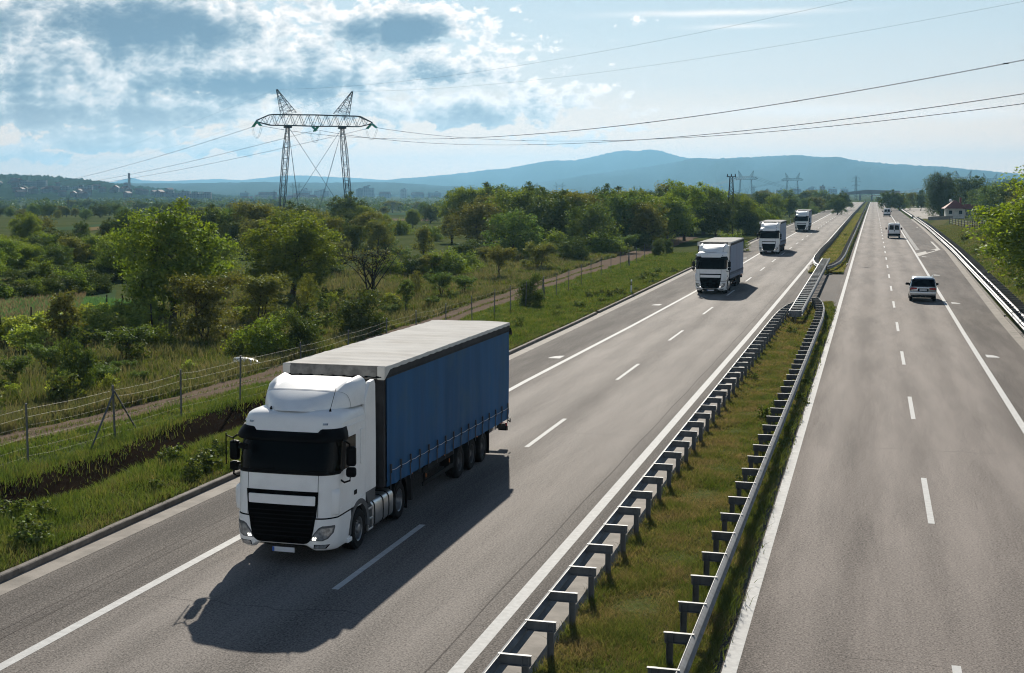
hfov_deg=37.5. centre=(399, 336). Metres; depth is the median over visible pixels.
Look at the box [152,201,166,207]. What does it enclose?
broadleaf tree
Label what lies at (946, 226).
bank grass
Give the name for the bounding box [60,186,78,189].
apartment block
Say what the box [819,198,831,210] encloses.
broadleaf tree
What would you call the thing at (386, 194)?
apartment block
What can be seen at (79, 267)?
bush
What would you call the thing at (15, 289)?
bush
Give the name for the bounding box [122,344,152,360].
herb clump
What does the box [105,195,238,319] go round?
broadleaf tree
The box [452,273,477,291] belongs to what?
shrub
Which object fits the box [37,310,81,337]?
vine
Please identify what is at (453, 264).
bush
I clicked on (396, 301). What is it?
herb clump
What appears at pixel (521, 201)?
broadleaf tree
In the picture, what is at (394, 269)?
bush
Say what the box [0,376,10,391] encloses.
herb clump
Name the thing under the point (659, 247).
bush
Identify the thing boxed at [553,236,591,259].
bush
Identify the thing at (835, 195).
power line
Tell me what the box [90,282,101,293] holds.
bush
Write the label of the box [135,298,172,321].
vine
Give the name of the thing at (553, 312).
tall weed
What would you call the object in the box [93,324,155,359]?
shrub
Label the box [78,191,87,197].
house
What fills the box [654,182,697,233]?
broadleaf tree
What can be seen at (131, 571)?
road seam
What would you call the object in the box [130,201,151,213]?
broadleaf tree
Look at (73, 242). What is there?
broadleaf tree
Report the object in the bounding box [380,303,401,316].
herb clump
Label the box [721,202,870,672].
road marking
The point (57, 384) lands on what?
herb clump
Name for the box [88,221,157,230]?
field
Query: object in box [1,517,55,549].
tall weed
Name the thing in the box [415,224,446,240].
bush
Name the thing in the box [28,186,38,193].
house
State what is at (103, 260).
broadleaf tree
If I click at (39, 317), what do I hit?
vine
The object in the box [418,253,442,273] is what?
shrub
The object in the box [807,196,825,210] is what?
broadleaf tree
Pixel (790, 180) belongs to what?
pylon
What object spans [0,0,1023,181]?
sky
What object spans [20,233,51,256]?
broadleaf tree
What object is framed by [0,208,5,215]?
broadleaf tree
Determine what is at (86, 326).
herb clump
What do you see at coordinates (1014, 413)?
road marking
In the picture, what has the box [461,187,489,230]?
broadleaf tree
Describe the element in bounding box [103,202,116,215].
broadleaf tree
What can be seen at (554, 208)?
broadleaf tree
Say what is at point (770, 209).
broadleaf tree
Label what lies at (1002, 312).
kerb
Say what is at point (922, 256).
road marking
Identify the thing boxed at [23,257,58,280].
bush
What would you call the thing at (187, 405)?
verge grass
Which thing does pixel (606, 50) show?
earth wire
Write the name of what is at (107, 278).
bush
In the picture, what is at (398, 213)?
field
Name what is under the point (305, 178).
mountain
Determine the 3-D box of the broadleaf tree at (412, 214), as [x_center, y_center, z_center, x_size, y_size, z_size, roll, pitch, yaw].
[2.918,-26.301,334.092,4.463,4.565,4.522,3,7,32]
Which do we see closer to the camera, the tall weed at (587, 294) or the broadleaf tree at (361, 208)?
the tall weed at (587, 294)
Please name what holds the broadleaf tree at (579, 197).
on the ground at (406, 240)
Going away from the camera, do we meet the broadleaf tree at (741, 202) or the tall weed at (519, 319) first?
the tall weed at (519, 319)
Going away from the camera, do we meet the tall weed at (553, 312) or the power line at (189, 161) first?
the tall weed at (553, 312)
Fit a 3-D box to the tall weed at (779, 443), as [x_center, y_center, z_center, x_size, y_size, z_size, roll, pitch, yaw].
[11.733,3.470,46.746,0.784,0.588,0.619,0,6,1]
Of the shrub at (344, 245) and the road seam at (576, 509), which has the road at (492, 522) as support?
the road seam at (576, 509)
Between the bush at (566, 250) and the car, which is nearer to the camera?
the car
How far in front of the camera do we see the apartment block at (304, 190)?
3371.43 m
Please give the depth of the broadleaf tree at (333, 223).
191.28 m
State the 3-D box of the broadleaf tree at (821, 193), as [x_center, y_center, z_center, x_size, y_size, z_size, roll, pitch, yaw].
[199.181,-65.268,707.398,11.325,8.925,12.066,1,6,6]
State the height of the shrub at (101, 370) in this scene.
1.130 m
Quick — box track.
[0,236,697,444]
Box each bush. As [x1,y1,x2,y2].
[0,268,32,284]
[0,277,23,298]
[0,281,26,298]
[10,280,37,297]
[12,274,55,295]
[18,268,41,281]
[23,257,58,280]
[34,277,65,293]
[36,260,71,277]
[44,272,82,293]
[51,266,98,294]
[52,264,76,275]
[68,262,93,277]
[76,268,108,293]
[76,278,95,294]
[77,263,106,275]
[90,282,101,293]
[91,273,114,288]
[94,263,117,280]
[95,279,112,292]
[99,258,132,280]
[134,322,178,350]
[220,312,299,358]
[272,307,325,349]
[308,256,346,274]
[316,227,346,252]
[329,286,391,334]
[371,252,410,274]
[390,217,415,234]
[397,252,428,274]
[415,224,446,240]
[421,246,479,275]
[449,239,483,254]
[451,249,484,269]
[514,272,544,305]
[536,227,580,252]
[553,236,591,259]
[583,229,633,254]
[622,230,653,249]
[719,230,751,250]
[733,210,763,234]
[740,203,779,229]
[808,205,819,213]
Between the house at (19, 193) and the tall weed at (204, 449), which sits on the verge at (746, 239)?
the tall weed at (204, 449)
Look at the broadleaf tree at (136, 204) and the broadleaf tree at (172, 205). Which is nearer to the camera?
the broadleaf tree at (172, 205)
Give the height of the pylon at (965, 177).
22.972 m
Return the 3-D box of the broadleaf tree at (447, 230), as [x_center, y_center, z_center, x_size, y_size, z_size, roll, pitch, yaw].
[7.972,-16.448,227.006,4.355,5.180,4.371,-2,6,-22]
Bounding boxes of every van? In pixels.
[882,208,891,216]
[885,223,901,237]
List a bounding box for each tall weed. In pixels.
[0,495,34,519]
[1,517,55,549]
[16,509,52,537]
[30,497,58,518]
[146,477,167,491]
[155,442,188,463]
[178,455,205,480]
[183,445,224,472]
[197,445,217,457]
[208,437,229,455]
[227,341,246,357]
[513,320,523,327]
[516,315,525,321]
[550,310,562,317]
[570,300,584,306]
[582,291,593,297]
[605,289,614,295]
[614,287,623,293]
[634,274,647,278]
[653,266,662,271]
[735,473,755,481]
[745,371,758,379]
[755,404,779,418]
[766,440,788,450]
[784,325,797,332]
[788,392,809,403]
[800,378,814,385]
[960,234,969,240]
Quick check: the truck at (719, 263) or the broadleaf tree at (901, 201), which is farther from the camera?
the broadleaf tree at (901, 201)
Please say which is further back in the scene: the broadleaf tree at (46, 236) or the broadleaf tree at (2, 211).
the broadleaf tree at (2, 211)
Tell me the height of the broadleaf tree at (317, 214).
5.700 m
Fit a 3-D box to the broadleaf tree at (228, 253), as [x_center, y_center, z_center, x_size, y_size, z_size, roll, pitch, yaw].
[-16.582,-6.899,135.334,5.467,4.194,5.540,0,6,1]
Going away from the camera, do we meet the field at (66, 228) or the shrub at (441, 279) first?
the shrub at (441, 279)
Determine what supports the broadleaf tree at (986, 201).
on the ground at (406, 240)
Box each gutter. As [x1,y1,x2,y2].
[0,210,826,595]
[911,219,1023,349]
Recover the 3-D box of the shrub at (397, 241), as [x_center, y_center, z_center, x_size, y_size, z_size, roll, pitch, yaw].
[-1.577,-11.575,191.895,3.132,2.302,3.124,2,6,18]
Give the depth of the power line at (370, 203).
1289.08 m
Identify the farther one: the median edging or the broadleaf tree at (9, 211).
the broadleaf tree at (9, 211)
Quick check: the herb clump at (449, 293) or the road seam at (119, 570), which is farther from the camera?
the herb clump at (449, 293)
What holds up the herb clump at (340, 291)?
on the ground at (406, 240)
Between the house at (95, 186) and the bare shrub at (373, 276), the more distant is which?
the house at (95, 186)
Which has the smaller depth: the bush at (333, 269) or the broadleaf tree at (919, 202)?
the bush at (333, 269)
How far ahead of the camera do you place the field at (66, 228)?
334.32 m
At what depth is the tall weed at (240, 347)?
72.95 m
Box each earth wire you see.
[308,0,849,88]
[392,1,1022,90]
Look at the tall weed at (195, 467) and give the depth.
41.15 m
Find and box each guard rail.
[482,300,806,672]
[647,297,824,672]
[788,258,829,320]
[813,201,865,266]
[822,201,869,269]
[889,201,913,218]
[913,217,1023,329]
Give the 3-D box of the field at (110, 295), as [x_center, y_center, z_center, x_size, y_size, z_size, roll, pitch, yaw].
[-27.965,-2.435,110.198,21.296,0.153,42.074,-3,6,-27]
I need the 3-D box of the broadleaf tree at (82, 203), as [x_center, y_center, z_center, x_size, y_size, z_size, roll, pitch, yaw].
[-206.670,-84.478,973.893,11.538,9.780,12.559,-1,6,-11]
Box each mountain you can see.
[109,175,378,183]
[114,182,551,194]
[364,150,741,187]
[503,155,1023,193]
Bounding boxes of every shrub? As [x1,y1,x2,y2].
[0,354,34,381]
[25,340,63,368]
[91,363,121,385]
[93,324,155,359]
[164,267,249,337]
[225,270,292,321]
[324,240,350,259]
[332,236,404,293]
[379,238,399,253]
[387,246,412,259]
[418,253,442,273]
[422,269,455,294]
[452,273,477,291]
[474,247,490,260]
[521,240,557,267]
[613,233,640,251]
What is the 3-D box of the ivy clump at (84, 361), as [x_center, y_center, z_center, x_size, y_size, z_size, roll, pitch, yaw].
[-13.094,1.178,60.882,1.863,2.695,1.799,4,7,37]
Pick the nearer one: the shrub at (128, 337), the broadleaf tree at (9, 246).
the shrub at (128, 337)
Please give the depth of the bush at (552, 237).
190.26 m
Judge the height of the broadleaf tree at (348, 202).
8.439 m
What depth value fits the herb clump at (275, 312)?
92.16 m
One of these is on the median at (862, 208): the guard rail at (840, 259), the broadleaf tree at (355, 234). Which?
the guard rail at (840, 259)
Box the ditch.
[0,396,265,512]
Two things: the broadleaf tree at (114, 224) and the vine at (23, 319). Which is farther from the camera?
the broadleaf tree at (114, 224)
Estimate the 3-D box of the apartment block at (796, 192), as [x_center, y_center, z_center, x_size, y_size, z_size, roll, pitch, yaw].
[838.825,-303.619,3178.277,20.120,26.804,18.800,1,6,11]
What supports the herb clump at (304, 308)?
on the ground at (406, 240)
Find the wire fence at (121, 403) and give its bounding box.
[1,234,678,463]
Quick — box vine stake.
[150,304,152,328]
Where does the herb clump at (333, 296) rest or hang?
on the ground at (406, 240)
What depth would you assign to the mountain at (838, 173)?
6497.45 m
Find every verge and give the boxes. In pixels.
[0,219,794,567]
[914,218,1023,332]
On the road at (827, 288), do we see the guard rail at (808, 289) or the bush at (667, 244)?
the guard rail at (808, 289)
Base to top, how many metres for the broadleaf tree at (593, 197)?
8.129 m
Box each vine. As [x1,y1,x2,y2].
[0,316,32,342]
[0,323,52,350]
[4,315,50,336]
[27,311,60,338]
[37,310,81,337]
[71,303,108,330]
[79,308,114,334]
[82,303,125,322]
[91,312,138,339]
[100,301,136,321]
[116,299,160,317]
[123,305,168,328]
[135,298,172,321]
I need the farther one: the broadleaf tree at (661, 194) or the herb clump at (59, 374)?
the broadleaf tree at (661, 194)
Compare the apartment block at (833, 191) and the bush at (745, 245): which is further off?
the apartment block at (833, 191)
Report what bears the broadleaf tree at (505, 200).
on the ground at (406, 240)
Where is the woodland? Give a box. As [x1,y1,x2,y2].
[0,191,952,212]
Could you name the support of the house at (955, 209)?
on the ground at (406, 240)
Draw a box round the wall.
[928,216,952,219]
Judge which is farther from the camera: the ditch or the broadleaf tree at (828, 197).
the broadleaf tree at (828, 197)
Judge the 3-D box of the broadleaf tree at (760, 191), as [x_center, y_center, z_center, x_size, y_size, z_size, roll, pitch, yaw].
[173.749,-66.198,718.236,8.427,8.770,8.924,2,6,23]
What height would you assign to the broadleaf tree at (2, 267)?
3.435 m
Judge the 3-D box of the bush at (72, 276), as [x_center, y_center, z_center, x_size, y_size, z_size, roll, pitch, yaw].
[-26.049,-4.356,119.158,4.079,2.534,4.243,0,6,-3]
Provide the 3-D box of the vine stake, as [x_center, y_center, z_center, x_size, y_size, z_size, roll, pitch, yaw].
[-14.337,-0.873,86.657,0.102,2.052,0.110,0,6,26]
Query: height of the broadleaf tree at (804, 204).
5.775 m
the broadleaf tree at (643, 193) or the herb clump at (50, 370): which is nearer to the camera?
the herb clump at (50, 370)
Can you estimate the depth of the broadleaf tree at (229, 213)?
203.68 m
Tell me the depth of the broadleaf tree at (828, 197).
628.10 m
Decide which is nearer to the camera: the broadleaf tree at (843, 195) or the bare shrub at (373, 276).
the bare shrub at (373, 276)
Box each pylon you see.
[252,89,377,209]
[734,170,756,193]
[783,173,801,193]
[953,171,974,193]
[983,173,999,184]
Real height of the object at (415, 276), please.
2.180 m
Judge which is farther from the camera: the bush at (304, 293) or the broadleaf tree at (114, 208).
the broadleaf tree at (114, 208)
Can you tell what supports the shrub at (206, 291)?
on the ground at (406, 240)
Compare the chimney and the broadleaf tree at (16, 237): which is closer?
the broadleaf tree at (16, 237)
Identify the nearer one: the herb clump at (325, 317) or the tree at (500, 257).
the herb clump at (325, 317)
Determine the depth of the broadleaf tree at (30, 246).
154.67 m
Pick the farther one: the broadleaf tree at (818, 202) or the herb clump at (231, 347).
the broadleaf tree at (818, 202)
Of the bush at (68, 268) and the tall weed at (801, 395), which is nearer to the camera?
the tall weed at (801, 395)
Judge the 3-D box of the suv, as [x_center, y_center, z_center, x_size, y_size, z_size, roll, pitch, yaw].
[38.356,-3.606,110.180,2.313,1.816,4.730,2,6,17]
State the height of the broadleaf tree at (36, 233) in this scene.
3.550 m
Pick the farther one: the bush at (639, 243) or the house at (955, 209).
the house at (955, 209)
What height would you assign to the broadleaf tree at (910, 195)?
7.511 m
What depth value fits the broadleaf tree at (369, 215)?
213.85 m
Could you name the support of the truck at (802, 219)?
on the road at (492, 522)
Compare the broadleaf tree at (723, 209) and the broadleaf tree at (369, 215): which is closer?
the broadleaf tree at (369, 215)
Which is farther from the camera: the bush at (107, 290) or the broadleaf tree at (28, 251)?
the broadleaf tree at (28, 251)
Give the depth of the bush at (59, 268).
132.20 m
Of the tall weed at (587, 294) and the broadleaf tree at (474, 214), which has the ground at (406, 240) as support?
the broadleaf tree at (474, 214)
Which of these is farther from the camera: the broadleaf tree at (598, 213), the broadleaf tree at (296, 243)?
the broadleaf tree at (598, 213)
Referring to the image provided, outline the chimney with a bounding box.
[128,173,130,188]
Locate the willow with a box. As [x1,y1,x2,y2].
[921,171,967,215]
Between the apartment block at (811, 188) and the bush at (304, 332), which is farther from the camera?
the apartment block at (811, 188)
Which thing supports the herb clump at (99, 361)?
on the ground at (406, 240)
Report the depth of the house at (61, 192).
2012.93 m
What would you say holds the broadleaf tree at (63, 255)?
on the ground at (406, 240)
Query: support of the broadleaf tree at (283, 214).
on the ground at (406, 240)
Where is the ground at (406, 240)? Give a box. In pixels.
[0,194,1023,571]
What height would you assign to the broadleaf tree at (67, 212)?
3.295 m
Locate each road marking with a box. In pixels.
[0,214,829,670]
[332,214,838,589]
[448,213,852,672]
[549,256,999,357]
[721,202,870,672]
[877,208,961,672]
[884,206,1023,432]
[916,227,939,255]
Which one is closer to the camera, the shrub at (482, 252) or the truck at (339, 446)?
the truck at (339, 446)
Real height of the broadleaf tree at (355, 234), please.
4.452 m
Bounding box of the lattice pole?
[727,174,735,235]
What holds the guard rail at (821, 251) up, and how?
on the median at (862, 208)
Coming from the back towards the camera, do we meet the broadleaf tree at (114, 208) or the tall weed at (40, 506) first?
the broadleaf tree at (114, 208)
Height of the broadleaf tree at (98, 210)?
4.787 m
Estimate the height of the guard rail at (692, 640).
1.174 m
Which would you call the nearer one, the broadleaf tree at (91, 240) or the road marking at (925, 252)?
the broadleaf tree at (91, 240)
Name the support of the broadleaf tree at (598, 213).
on the ground at (406, 240)
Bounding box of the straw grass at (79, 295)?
[0,280,86,346]
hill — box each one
[0,173,271,199]
[951,178,1023,196]
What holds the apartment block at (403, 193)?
on the ground at (406, 240)
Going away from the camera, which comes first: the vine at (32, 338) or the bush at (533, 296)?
the vine at (32, 338)
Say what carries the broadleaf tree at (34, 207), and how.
on the ground at (406, 240)
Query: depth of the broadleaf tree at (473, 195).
256.05 m
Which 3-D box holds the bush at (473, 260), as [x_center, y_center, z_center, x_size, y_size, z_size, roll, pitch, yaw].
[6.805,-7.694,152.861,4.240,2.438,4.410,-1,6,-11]
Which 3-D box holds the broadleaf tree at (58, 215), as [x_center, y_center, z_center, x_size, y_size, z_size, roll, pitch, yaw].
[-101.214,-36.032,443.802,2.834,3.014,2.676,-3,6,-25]
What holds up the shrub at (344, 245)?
on the ground at (406, 240)
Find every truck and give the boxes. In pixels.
[225,320,511,551]
[691,237,743,292]
[756,220,786,253]
[793,209,811,231]
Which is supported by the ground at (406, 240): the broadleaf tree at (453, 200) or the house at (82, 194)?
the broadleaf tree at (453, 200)
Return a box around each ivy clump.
[54,336,97,393]
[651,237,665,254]
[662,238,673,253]
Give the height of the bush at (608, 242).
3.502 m
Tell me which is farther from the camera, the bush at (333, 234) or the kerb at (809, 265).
the bush at (333, 234)
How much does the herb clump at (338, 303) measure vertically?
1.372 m
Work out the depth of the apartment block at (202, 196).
2044.41 m
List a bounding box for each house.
[11,180,19,186]
[15,190,24,196]
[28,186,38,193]
[40,187,48,192]
[57,190,66,196]
[70,191,76,196]
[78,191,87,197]
[82,189,91,195]
[93,184,100,189]
[98,187,106,191]
[112,185,119,191]
[123,191,131,196]
[135,188,142,194]
[142,189,148,194]
[943,198,967,218]
[964,204,989,215]
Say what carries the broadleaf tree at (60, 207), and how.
on the ground at (406, 240)
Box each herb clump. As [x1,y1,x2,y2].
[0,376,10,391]
[0,382,22,397]
[0,394,6,412]
[43,350,71,368]
[44,369,77,397]
[44,369,90,404]
[46,366,59,377]
[61,324,95,347]
[61,350,106,375]
[68,323,92,335]
[98,373,119,391]
[108,359,122,372]
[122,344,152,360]
[122,359,137,368]
[130,371,149,379]
[179,359,197,371]
[222,340,251,356]
[239,308,255,321]
[264,310,287,323]
[272,293,293,305]
[292,301,316,319]
[299,317,326,336]
[304,312,321,320]
[306,310,339,327]
[315,295,332,311]
[321,286,352,300]
[324,291,338,304]
[330,299,347,311]
[356,288,366,294]
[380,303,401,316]
[381,292,400,302]
[386,297,402,309]
[423,295,440,307]
[445,290,459,295]
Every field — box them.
[20,223,108,233]
[59,231,99,237]
[86,290,115,299]
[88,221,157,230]
[382,213,445,214]
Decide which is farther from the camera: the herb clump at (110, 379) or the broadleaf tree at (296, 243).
the broadleaf tree at (296, 243)
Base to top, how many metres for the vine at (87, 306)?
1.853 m
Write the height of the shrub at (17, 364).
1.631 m
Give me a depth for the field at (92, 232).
291.55 m
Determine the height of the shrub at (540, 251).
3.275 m
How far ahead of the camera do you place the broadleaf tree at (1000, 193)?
352.64 m
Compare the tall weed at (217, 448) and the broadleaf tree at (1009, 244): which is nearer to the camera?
the tall weed at (217, 448)
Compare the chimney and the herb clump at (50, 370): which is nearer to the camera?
the herb clump at (50, 370)
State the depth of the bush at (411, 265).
145.05 m
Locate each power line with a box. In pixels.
[13,127,251,188]
[32,131,309,188]
[44,129,364,188]
[264,59,1023,138]
[278,187,467,203]
[319,93,1023,144]
[381,103,1023,140]
[750,176,965,195]
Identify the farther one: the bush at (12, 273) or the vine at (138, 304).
the bush at (12, 273)
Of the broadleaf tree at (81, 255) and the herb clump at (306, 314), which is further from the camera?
the broadleaf tree at (81, 255)
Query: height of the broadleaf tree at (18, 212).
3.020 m
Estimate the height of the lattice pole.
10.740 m
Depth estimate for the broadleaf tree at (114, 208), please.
474.87 m
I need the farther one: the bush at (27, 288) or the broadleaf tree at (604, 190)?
the broadleaf tree at (604, 190)
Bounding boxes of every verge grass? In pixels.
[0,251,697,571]
[0,252,678,479]
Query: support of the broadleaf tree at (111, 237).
on the ground at (406, 240)
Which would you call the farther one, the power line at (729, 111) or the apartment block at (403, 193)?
the apartment block at (403, 193)
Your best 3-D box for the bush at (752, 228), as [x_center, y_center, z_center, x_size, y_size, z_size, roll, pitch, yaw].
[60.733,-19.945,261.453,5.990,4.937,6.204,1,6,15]
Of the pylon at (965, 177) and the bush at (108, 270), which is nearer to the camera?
the bush at (108, 270)
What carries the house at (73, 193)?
on the hill at (6, 193)
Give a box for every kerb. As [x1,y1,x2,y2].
[0,209,826,582]
[807,263,847,274]
[913,219,1023,337]
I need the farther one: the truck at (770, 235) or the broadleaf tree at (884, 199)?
the broadleaf tree at (884, 199)
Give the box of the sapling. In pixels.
[396,279,416,310]
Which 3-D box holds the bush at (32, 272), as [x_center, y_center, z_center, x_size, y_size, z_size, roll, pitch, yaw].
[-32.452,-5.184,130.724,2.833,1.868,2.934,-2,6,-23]
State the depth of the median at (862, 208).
535.70 m
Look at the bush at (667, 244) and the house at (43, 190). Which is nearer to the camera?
the bush at (667, 244)
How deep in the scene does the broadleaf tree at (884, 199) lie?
567.92 m
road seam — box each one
[0,369,519,630]
[0,369,526,638]
[424,242,823,672]
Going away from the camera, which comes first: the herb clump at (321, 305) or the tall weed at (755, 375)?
the tall weed at (755, 375)
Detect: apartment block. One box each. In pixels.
[7,180,47,186]
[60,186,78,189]
[79,185,92,189]
[156,191,190,197]
[185,192,211,198]
[258,192,276,198]
[293,193,308,198]
[296,188,311,194]
[314,189,329,197]
[356,188,362,196]
[358,185,373,197]
[379,192,390,197]
[400,188,406,197]
[411,192,423,197]
[428,191,440,197]
[792,187,800,194]
[806,186,816,191]
[828,187,836,194]
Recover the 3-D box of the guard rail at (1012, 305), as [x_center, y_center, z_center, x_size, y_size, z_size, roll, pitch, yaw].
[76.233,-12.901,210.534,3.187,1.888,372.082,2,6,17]
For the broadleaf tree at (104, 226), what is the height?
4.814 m
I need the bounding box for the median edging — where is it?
[502,348,760,672]
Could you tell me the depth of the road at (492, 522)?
33.40 m
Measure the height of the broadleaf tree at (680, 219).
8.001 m
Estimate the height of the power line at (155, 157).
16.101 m
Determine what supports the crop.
on the field at (110, 295)
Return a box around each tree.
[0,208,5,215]
[0,234,28,244]
[0,237,24,271]
[0,247,10,274]
[4,206,15,216]
[8,211,45,238]
[11,244,46,269]
[14,210,25,218]
[17,242,44,270]
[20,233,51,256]
[25,203,43,215]
[27,230,49,238]
[29,215,58,233]
[37,241,74,267]
[38,233,57,257]
[39,202,60,217]
[41,287,87,342]
[47,228,76,241]
[49,235,93,266]
[53,210,61,218]
[57,206,66,216]
[60,208,70,216]
[66,200,75,207]
[69,208,79,216]
[71,220,90,237]
[73,237,93,266]
[74,199,89,212]
[78,209,92,219]
[78,233,112,265]
[85,198,95,210]
[89,203,110,217]
[89,237,149,279]
[95,217,120,236]
[102,231,125,239]
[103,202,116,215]
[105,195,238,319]
[108,208,147,236]
[109,204,121,214]
[114,206,131,216]
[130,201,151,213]
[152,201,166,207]
[157,204,189,216]
[158,202,173,210]
[185,203,230,249]
[188,198,204,207]
[197,238,244,277]
[199,205,242,246]
[217,219,247,246]
[225,203,235,209]
[228,199,280,249]
[232,210,349,296]
[235,217,277,252]
[265,200,282,206]
[265,207,295,231]
[275,201,320,213]
[279,210,335,231]
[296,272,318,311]
[305,209,332,219]
[315,215,349,243]
[322,191,375,217]
[327,215,350,226]
[330,206,360,225]
[337,223,369,252]
[345,204,376,224]
[349,209,391,246]
[360,218,393,244]
[361,219,396,252]
[374,213,395,229]
[380,206,388,213]
[381,201,391,210]
[387,200,396,212]
[394,202,403,211]
[404,208,423,227]
[409,224,436,253]
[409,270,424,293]
[412,202,419,209]
[415,202,430,214]
[418,204,442,223]
[432,187,477,220]
[438,211,464,242]
[445,200,503,243]
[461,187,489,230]
[462,181,513,233]
[465,193,503,240]
[480,183,514,192]
[481,206,544,256]
[483,187,541,233]
[485,245,518,273]
[505,181,544,192]
[506,186,566,238]
[521,189,603,242]
[539,187,560,198]
[545,189,602,244]
[564,200,624,248]
[576,190,607,230]
[585,183,617,195]
[593,186,668,236]
[603,192,635,236]
[615,188,655,211]
[622,199,671,242]
[643,188,665,197]
[643,192,697,240]
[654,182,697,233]
[662,179,709,240]
[686,184,731,234]
[693,197,737,236]
[727,192,761,234]
[750,191,769,209]
[755,190,769,201]
[759,203,784,219]
[760,193,788,215]
[777,188,796,199]
[779,194,800,216]
[797,191,811,202]
[797,197,815,209]
[804,189,818,200]
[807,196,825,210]
[812,189,830,198]
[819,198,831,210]
[821,194,833,200]
[823,195,848,214]
[831,191,852,208]
[875,189,899,209]
[891,192,910,210]
[903,191,916,209]
[913,193,928,210]
[951,175,995,204]
[962,165,1023,285]
[965,185,1000,203]
[971,181,1007,218]
[985,178,1018,218]
[1003,184,1023,213]
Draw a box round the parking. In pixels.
[904,208,938,218]
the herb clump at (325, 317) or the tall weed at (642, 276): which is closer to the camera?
the herb clump at (325, 317)
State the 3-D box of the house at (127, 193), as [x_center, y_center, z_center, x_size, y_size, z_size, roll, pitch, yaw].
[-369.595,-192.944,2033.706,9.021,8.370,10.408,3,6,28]
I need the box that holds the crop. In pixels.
[0,293,136,319]
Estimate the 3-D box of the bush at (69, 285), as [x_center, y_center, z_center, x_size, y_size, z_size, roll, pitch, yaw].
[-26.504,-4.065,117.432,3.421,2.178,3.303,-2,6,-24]
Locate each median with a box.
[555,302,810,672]
[824,202,869,274]
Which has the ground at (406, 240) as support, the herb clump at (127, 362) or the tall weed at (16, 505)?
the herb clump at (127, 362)
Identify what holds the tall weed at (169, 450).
on the verge at (746, 239)
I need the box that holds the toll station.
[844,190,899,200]
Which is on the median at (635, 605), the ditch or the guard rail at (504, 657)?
the guard rail at (504, 657)
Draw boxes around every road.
[0,202,862,672]
[711,202,1023,672]
[782,268,845,307]
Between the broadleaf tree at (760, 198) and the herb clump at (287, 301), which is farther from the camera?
the broadleaf tree at (760, 198)
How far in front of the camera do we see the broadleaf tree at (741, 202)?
262.07 m
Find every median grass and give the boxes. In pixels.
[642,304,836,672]
[807,213,864,273]
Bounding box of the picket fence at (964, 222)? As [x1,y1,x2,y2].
[949,217,995,227]
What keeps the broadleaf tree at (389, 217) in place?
on the ground at (406, 240)
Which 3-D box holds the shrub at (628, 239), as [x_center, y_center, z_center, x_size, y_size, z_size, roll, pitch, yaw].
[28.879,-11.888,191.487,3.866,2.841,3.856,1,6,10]
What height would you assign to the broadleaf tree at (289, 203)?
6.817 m
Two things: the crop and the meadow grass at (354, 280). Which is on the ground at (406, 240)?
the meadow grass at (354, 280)
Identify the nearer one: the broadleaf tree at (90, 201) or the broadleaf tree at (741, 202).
the broadleaf tree at (741, 202)
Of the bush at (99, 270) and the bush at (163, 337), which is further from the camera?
the bush at (99, 270)
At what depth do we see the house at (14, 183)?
2210.14 m
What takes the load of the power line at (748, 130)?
hanging from the pylon at (288, 127)
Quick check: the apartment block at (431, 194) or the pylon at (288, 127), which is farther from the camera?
the apartment block at (431, 194)
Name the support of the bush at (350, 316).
on the ground at (406, 240)
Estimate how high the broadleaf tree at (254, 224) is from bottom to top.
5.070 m
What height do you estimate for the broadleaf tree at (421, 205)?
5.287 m
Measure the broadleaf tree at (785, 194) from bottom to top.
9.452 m
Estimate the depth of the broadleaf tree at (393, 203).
1005.41 m
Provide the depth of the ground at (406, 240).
214.32 m
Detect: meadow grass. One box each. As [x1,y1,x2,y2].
[0,244,637,434]
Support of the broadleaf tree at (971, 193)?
on the ground at (406, 240)
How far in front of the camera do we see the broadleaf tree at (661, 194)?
263.91 m
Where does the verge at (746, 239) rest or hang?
on the ground at (406, 240)
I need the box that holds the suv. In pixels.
[905,275,938,300]
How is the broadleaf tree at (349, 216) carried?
on the ground at (406, 240)

